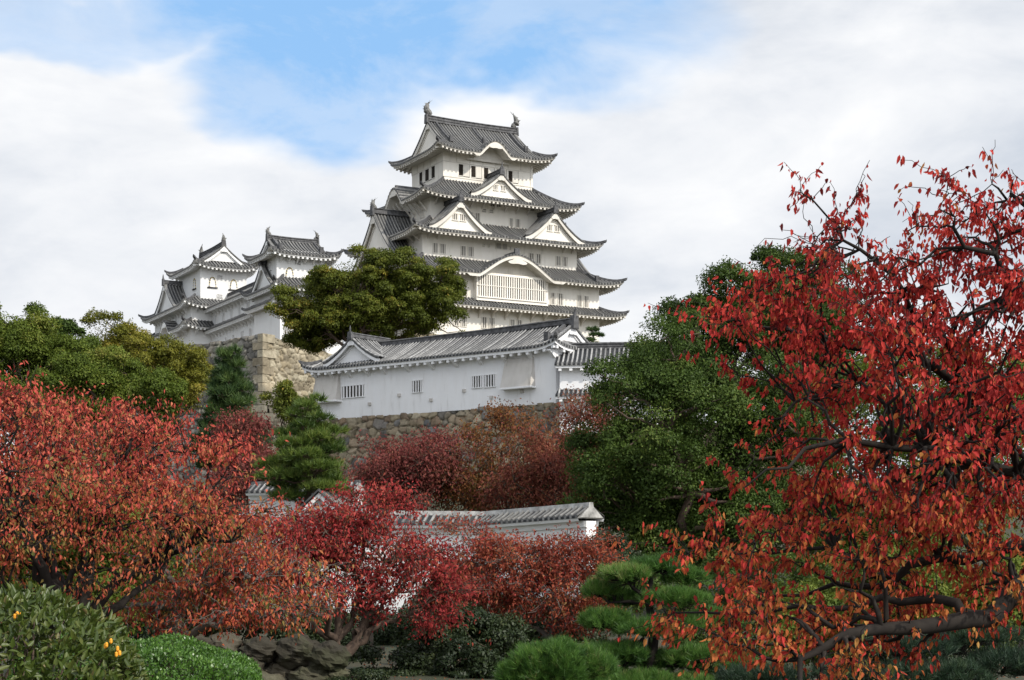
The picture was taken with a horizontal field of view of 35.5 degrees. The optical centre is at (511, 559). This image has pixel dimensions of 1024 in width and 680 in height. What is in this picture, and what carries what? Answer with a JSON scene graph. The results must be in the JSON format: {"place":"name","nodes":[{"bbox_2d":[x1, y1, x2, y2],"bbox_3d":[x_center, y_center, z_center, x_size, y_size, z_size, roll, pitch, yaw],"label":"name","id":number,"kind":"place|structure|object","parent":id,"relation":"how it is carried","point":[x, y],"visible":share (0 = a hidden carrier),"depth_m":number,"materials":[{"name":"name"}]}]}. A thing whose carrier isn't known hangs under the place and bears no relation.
{"place":"outdoors","nodes":[
{"label":"outdoors","id":0,"kind":"place"},
{"bbox_2d":[343,101,629,341],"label":"castle keep","id":1,"kind":"structure","parent":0,"point":[480,209],"depth_m":214.82,"materials":[{"name":"paint"}]},
{"bbox_2d":[0,479,1023,679],"bbox_3d":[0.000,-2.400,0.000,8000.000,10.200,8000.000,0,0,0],"label":"ground","id":2,"kind":"structure","parent":0,"point":[383,661],"depth_m":57.71,"materials":[{"name":"soil"}]},
{"bbox_2d":[0,300,101,501],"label":"broadleaf tree","id":3,"kind":"object","parent":2,"relation":"on","point":[30,340],"visible":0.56,"depth_m":115.23,"materials":[{"name":"green plant"}]},
{"bbox_2d":[34,315,85,482],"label":"broadleaf tree","id":4,"kind":"object","parent":2,"relation":"on","point":[69,326],"visible":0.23,"depth_m":127.81,"materials":[{"name":"green plant"}]},
{"bbox_2d":[0,580,150,679],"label":"bush","id":5,"kind":"object","parent":2,"relation":"on","point":[21,611],"visible":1,"depth_m":10.62,"materials":[{"name":"green plant"}]},
{"bbox_2d":[8,344,189,470],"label":"broadleaf tree","id":6,"kind":"object","parent":2,"relation":"on","point":[107,365],"visible":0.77,"depth_m":106.44,"materials":[{"name":"green plant"}]},
{"bbox_2d":[0,475,224,643],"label":"broadleaf tree","id":7,"kind":"object","parent":2,"relation":"on","point":[60,563],"visible":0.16,"depth_m":33.37,"materials":[{"name":"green plant"}]},
{"bbox_2d":[79,307,155,427],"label":"broadleaf tree","id":8,"kind":"object","parent":2,"relation":"on","point":[122,329],"visible":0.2,"depth_m":124.38,"materials":[{"name":"green plant"}]},
{"bbox_2d":[6,630,263,679],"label":"hedge","id":9,"kind":"object","parent":2,"relation":"on","point":[154,651],"visible":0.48,"depth_m":14.70,"materials":[{"name":"green plant"}]},
{"bbox_2d":[0,359,319,672],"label":"cherry tree","id":10,"kind":"object","parent":2,"relation":"on","point":[128,477],"visible":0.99,"depth_m":24.70,"materials":[{"name":"red plant"}]},
{"bbox_2d":[119,330,215,495],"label":"broadleaf tree","id":11,"kind":"object","parent":2,"relation":"on","point":[191,367],"visible":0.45,"depth_m":120.65,"materials":[{"name":"green plant"}]},
{"bbox_2d":[25,333,331,479],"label":"stone wall","id":12,"kind":"structure","parent":2,"relation":"on","point":[271,360],"depth_m":192.39,"materials":[{"name":"stone"}]},
{"bbox_2d":[138,233,258,346],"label":"castle tower","id":13,"kind":"structure","parent":12,"relation":"on","point":[217,273],"depth_m":233.56,"materials":[{"name":"white paint"}]},
{"bbox_2d":[203,281,254,341],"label":"castle corridor","id":14,"kind":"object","parent":12,"relation":"on","point":[231,319],"visible":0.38,"depth_m":223.27,"materials":[{"name":"white paint"}]},
{"bbox_2d":[239,226,357,353],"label":"castle tower","id":15,"kind":"structure","parent":12,"relation":"on","point":[277,260],"depth_m":206.94,"materials":[{"name":"white paint"}]},
{"bbox_2d":[76,543,334,646],"bbox_3d":[-9.045,1.394,44.206,8.392,3.849,5.101,0,0,-17],"label":"broadleaf tree","id":16,"kind":"object","parent":2,"relation":"on","point":[145,634],"visible":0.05,"depth_m":43.45,"materials":[{"name":"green plant"}]},
{"bbox_2d":[186,343,273,518],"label":"pine tree","id":17,"kind":"object","parent":2,"relation":"on","point":[229,384],"visible":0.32,"depth_m":107.30,"materials":[{"name":"green plant"}]},
{"bbox_2d":[92,494,368,677],"bbox_3d":[-4.838,0.952,27.144,4.739,4.202,3.390,0,0,0],"label":"cherry tree","id":18,"kind":"object","parent":2,"relation":"on","point":[229,577],"visible":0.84,"depth_m":26.66,"materials":[{"name":"red plant"}]},
{"bbox_2d":[197,401,278,509],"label":"cherry tree","id":19,"kind":"object","parent":2,"relation":"on","point":[256,424],"visible":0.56,"depth_m":103.23,"materials":[{"name":"red leaf"},{"name":"bark"}]},
{"bbox_2d":[198,442,277,520],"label":"cherry tree","id":20,"kind":"object","parent":2,"relation":"on","point":[241,483],"visible":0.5,"depth_m":89.11,"materials":[{"name":"brown plant"}]},
{"bbox_2d":[161,632,351,679],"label":"rock","id":21,"kind":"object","parent":2,"relation":"on","point":[305,657],"depth_m":33.68,"materials":[{"name":"grey stone"}]},
{"bbox_2d":[258,377,304,427],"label":"shrub","id":22,"kind":"object","parent":2,"relation":"on","point":[284,396],"visible":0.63,"depth_m":149.52,"materials":[{"name":"green plant"}]},
{"bbox_2d":[250,390,351,505],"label":"pine tree","id":23,"kind":"object","parent":2,"relation":"on","point":[309,449],"visible":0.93,"depth_m":81.20,"materials":[{"name":"green plant"}]},
{"bbox_2d":[245,480,364,512],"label":"plaster wall","id":24,"kind":"structure","parent":2,"relation":"on","point":[253,491],"depth_m":87.22,"materials":[{"name":"paint"}]},
{"bbox_2d":[262,609,378,661],"bbox_3d":[-4.985,2.226,41.236,2.989,2.002,2.640,0,0,-35],"label":"shrub","id":25,"kind":"object","parent":2,"relation":"on","point":[278,635],"visible":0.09,"depth_m":40.62,"materials":[{"name":"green plant"}]},
{"bbox_2d":[301,599,357,627],"bbox_3d":[-5.287,2.583,55.997,5.463,3.183,3.805,0,0,22],"label":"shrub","id":26,"kind":"object","parent":2,"relation":"on","point":[355,626],"depth_m":55.87,"materials":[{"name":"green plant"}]},
{"bbox_2d":[294,489,365,511],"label":"gatehouse","id":27,"kind":"object","parent":2,"relation":"on","point":[317,493],"visible":0.14,"depth_m":79.64,"materials":[{"name":"white paint"}]},
{"bbox_2d":[214,472,500,655],"bbox_3d":[-3.685,0.539,35.964,6.874,5.002,4.556,0,0,-13],"label":"cherry tree","id":28,"kind":"object","parent":2,"relation":"on","point":[362,533],"visible":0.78,"depth_m":35.71,"materials":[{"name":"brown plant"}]},
{"bbox_2d":[326,667,389,679],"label":"shrub","id":29,"kind":"object","parent":2,"relation":"on","point":[373,674],"visible":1,"depth_m":32.92,"materials":[{"name":"green plant"}]},
{"bbox_2d":[362,631,384,650],"bbox_3d":[-4.163,2.428,46.000,1.000,0.800,0.399,0,0,0],"label":"timber post","id":30,"kind":"object","parent":2,"relation":"on","point":[371,640],"visible":0.09,"depth_m":45.90,"materials":[{"name":"wood"}]},
{"bbox_2d":[332,602,433,644],"bbox_3d":[-3.712,2.339,50.365,4.178,2.220,3.200,0,0,24],"label":"shrub","id":31,"kind":"object","parent":2,"relation":"on","point":[392,634],"visible":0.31,"depth_m":49.19,"materials":[{"name":"green plant"}]},
{"bbox_2d":[337,422,492,510],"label":"cherry tree","id":32,"kind":"object","parent":2,"relation":"on","point":[394,463],"visible":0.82,"depth_m":94.66,"materials":[{"name":"brown plant"}]},
{"bbox_2d":[237,502,604,613],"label":"plaster wall","id":33,"kind":"structure","parent":2,"relation":"on","point":[541,519],"depth_m":69.08,"materials":[{"name":"white paint"}]},
{"bbox_2d":[349,630,507,678],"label":"shrub","id":34,"kind":"object","parent":2,"relation":"on","point":[451,658],"visible":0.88,"depth_m":36.51,"materials":[{"name":"green plant"}]},
{"bbox_2d":[398,601,535,660],"bbox_3d":[-1.120,2.122,39.969,3.490,2.230,3.038,0,0,0],"label":"shrub","id":35,"kind":"object","parent":2,"relation":"on","point":[498,629],"visible":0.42,"depth_m":39.28,"materials":[{"name":"green plant"}]},
{"bbox_2d":[407,559,544,635],"bbox_3d":[-1.015,1.739,54.022,5.641,3.790,3.722,0,0,-22],"label":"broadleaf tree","id":36,"kind":"object","parent":2,"relation":"on","point":[413,599],"visible":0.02,"depth_m":53.76,"materials":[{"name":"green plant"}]},
{"bbox_2d":[398,395,569,510],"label":"cherry tree","id":37,"kind":"object","parent":2,"relation":"on","point":[467,500],"visible":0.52,"depth_m":97.01,"materials":[{"name":"brown plant"}]},
{"bbox_2d":[0,630,1023,679],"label":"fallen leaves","id":38,"kind":"object","parent":2,"relation":"on","point":[542,641],"visible":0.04,"depth_m":39.57,"materials":[{"name":"red plant"}]},
{"bbox_2d":[411,509,637,642],"bbox_3d":[0.493,0.712,47.026,7.066,4.441,5.233,0,0,0],"label":"cherry tree","id":39,"kind":"object","parent":2,"relation":"on","point":[558,571],"visible":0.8,"depth_m":46.54,"materials":[{"name":"red plant"}]},
{"bbox_2d":[473,418,605,510],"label":"cherry tree","id":40,"kind":"object","parent":2,"relation":"on","point":[547,464],"visible":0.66,"depth_m":92.91,"materials":[{"name":"brown plant"}]},
{"bbox_2d":[290,402,818,478],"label":"stone wall","id":41,"kind":"structure","parent":2,"relation":"on","point":[373,426],"depth_m":149.89,"materials":[{"name":"stone"}]},
{"bbox_2d":[262,243,469,355],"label":"broadleaf tree","id":42,"kind":"object","parent":41,"relation":"on","point":[378,305],"visible":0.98,"depth_m":175.39,"materials":[{"name":"green plant"}]},
{"bbox_2d":[298,307,588,420],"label":"castle turret","id":43,"kind":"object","parent":41,"relation":"on","point":[356,375],"visible":0.93,"depth_m":148.37,"materials":[{"name":"white paint"}]},
{"bbox_2d":[585,326,605,341],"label":"pine tree","id":44,"kind":"object","parent":41,"relation":"on","point":[594,330],"visible":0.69,"depth_m":164.78,"materials":[{"name":"green plant"}]},
{"bbox_2d":[554,342,702,433],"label":"castle annex","id":45,"kind":"object","parent":41,"relation":"on","point":[569,365],"visible":0.26,"depth_m":139.23,"materials":[{"name":"white paint"}]},
{"bbox_2d":[491,633,622,679],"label":"pine tree","id":46,"kind":"object","parent":2,"relation":"on","point":[561,658],"visible":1,"depth_m":23.75,"materials":[{"name":"green plant"}]},
{"bbox_2d":[513,529,645,642],"bbox_3d":[2.136,1.140,49.984,4.882,4.250,3.679,0,0,0],"label":"shrub","id":47,"kind":"object","parent":2,"relation":"on","point":[626,553],"visible":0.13,"depth_m":49.45,"materials":[{"name":"green plant"}]},
{"bbox_2d":[524,378,638,501],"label":"cherry tree","id":48,"kind":"object","parent":2,"relation":"on","point":[572,411],"visible":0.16,"depth_m":101.68,"materials":[{"name":"brown plant"}]},
{"bbox_2d":[575,551,769,679],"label":"pine tree","id":49,"kind":"object","parent":2,"relation":"on","point":[650,661],"visible":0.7,"depth_m":26.62,"materials":[{"name":"green plant"}]},
{"bbox_2d":[555,306,862,610],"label":"broadleaf tree","id":50,"kind":"object","parent":2,"relation":"on","point":[634,481],"visible":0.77,"depth_m":68.22,"materials":[{"name":"green plant"}]},
{"bbox_2d":[615,530,849,657],"bbox_3d":[6.123,1.253,44.012,6.693,4.274,3.562,0,0,0],"label":"shrub","id":51,"kind":"object","parent":2,"relation":"on","point":[699,637],"visible":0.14,"depth_m":43.22,"materials":[{"name":"green plant"}]},
{"bbox_2d":[618,242,894,579],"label":"broadleaf tree","id":52,"kind":"object","parent":2,"relation":"on","point":[726,271],"visible":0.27,"depth_m":82.60,"materials":[{"name":"green plant"}]},
{"bbox_2d":[611,147,1023,679],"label":"cherry tree","id":53,"kind":"object","parent":2,"relation":"on","point":[941,447],"visible":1,"depth_m":11.79,"materials":[{"name":"red plant"}]},
{"bbox_2d":[712,623,1023,679],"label":"shrub","id":54,"kind":"object","parent":2,"relation":"on","point":[986,663],"visible":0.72,"depth_m":20.82,"materials":[{"name":"green plant"}]},
{"bbox_2d":[764,533,1023,679],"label":"shrub","id":55,"kind":"object","parent":2,"relation":"on","point":[945,589],"visible":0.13,"depth_m":29.52,"materials":[{"name":"green plant"}]},
{"bbox_2d":[774,339,1023,593],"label":"broadleaf tree","id":56,"kind":"object","parent":2,"relation":"on","point":[860,364],"visible":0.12,"depth_m":74.98,"materials":[{"name":"green plant"}]},
{"bbox_2d":[0,0,1023,479],"label":"sky","id":57,"kind":"structure","parent":0,"point":[135,135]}
]}

